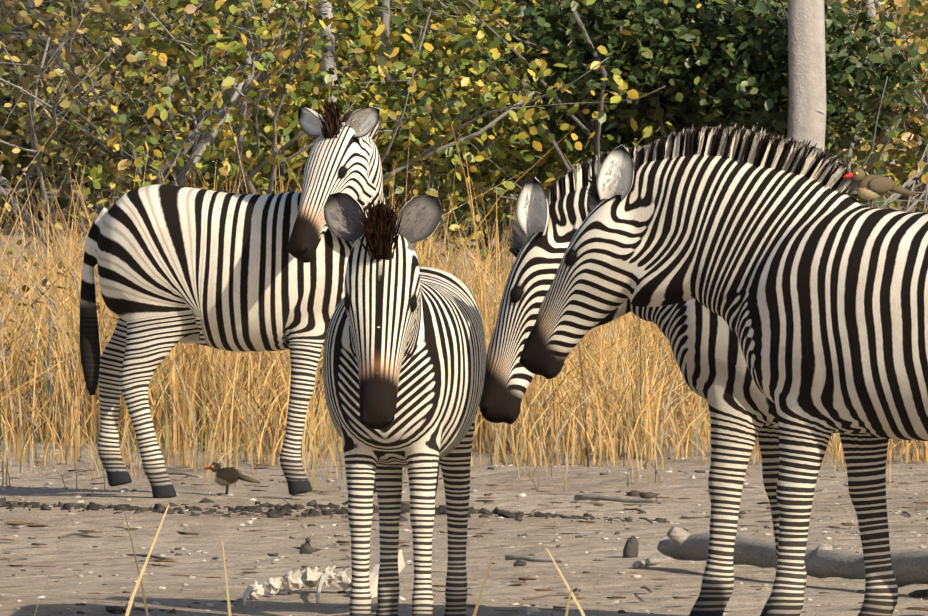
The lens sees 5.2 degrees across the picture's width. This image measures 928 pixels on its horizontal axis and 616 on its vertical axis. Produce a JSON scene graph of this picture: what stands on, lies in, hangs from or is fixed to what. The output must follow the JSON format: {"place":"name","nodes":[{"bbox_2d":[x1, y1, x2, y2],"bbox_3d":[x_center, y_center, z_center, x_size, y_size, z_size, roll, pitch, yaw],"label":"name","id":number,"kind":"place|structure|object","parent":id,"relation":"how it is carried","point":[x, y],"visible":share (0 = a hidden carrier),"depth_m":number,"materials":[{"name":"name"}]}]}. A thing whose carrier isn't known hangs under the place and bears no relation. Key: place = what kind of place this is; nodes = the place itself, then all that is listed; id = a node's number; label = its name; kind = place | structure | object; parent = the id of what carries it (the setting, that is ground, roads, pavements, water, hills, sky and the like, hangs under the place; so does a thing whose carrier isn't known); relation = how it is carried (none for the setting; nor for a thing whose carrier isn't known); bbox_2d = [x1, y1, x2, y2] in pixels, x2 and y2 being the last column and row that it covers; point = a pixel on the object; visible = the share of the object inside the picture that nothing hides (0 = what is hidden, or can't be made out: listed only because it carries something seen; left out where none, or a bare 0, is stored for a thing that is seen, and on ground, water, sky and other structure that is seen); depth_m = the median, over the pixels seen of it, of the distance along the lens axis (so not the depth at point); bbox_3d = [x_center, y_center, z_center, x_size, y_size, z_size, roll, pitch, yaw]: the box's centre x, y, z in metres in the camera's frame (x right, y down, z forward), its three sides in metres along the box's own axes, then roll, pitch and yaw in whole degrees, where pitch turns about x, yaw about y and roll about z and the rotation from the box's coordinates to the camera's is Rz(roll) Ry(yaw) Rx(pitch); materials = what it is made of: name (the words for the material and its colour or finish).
{"place":"outdoors","nodes":[
{"label":"outdoors","id":0,"kind":"place"},
{"bbox_2d":[0,151,927,615],"bbox_3d":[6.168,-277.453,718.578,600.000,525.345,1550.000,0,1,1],"label":"ground","id":1,"kind":"structure","parent":0,"point":[254,543],"depth_m":37.50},
{"bbox_2d":[204,462,259,494],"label":"bird","id":2,"kind":"object","parent":1,"relation":"on","point":[227,476],"depth_m":40.76},
{"bbox_2d":[80,99,384,497],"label":"zebra","id":3,"kind":"object","parent":1,"relation":"on","point":[226,271],"visible":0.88,"depth_m":40.40},
{"bbox_2d":[34,440,584,615],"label":"stalks","id":4,"kind":"object","parent":1,"relation":"on","point":[139,580],"visible":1,"depth_m":18.26,"materials":[{"name":"yellow plant"}]},
{"bbox_2d":[243,549,404,604],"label":"bones","id":5,"kind":"object","parent":1,"relation":"on","point":[310,576],"visible":0.77,"depth_m":33.16},
{"bbox_2d":[323,192,485,615],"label":"zebra","id":6,"kind":"object","parent":1,"relation":"on","point":[404,359],"visible":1,"depth_m":30.34},
{"bbox_2d":[0,497,831,522],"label":"dung clods","id":7,"kind":"object","parent":1,"relation":"on","point":[279,510],"visible":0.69,"depth_m":39.52,"materials":[{"name":"dung"}]},
{"bbox_2d":[0,404,913,493],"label":"dry grass tufts","id":8,"kind":"object","parent":1,"relation":"on","point":[314,464],"visible":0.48,"depth_m":43.42,"materials":[{"name":"beige plant"}]},
{"bbox_2d":[0,52,927,468],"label":"dry grass field","id":9,"kind":"structure","parent":1,"relation":"on","point":[610,376],"depth_m":46.12,"materials":[{"name":"beige plant"}]},
{"bbox_2d":[0,449,927,615],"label":"pebbles","id":10,"kind":"object","parent":1,"relation":"on","point":[533,609],"visible":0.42,"depth_m":37.39,"materials":[{"name":"stone"}]},
{"bbox_2d":[0,460,927,613],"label":"leaf litter","id":11,"kind":"object","parent":1,"relation":"on","point":[523,578],"visible":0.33,"depth_m":37.76,"materials":[{"name":"plant"}]},
{"bbox_2d":[0,0,927,288],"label":"bush","id":12,"kind":"object","parent":1,"relation":"on","point":[687,54],"depth_m":60.69,"materials":[{"name":"green plant"}]},
{"bbox_2d":[0,0,927,305],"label":"shrub","id":13,"kind":"object","parent":1,"relation":"on","point":[214,54],"depth_m":59.55,"materials":[{"name":"green plant"}]},
{"bbox_2d":[0,0,927,229],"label":"thicket","id":14,"kind":"object","parent":1,"relation":"on","point":[9,163],"depth_m":113.02,"materials":[{"name":"green plant"}]},
{"bbox_2d":[0,136,927,441],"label":"dry brush","id":15,"kind":"object","parent":1,"relation":"on","point":[68,354],"depth_m":49.57,"materials":[{"name":"brown plant"}]},
{"bbox_2d":[8,466,927,615],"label":"sticks and stumps","id":16,"kind":"object","parent":1,"relation":"on","point":[630,549],"visible":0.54,"depth_m":35.75,"materials":[{"name":"brown wood"}]},
{"bbox_2d":[105,467,927,612],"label":"rocks","id":17,"kind":"object","parent":1,"relation":"on","point":[651,495],"visible":0.69,"depth_m":35.11,"materials":[{"name":"stone"}]},
{"bbox_2d":[479,140,806,615],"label":"zebra","id":18,"kind":"object","parent":1,"relation":"on","point":[708,355],"visible":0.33,"depth_m":31.24},
{"bbox_2d":[519,122,927,615],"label":"zebra","id":19,"kind":"object","parent":1,"relation":"on","point":[798,269],"visible":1,"depth_m":29.86},
{"bbox_2d":[843,168,915,207],"bbox_3d":[1.204,-0.342,29.885,0.228,0.128,0.072,0,1,-19],"label":"oxpecker bird","id":20,"kind":"object","parent":19,"relation":"on","point":[874,187],"visible":0.96,"depth_m":29.85},
{"bbox_2d":[657,526,927,587],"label":"fallen log","id":21,"kind":"object","parent":1,"relation":"on","point":[823,560],"visible":0.6,"depth_m":34.11,"materials":[{"name":"grey wood"}]}
]}

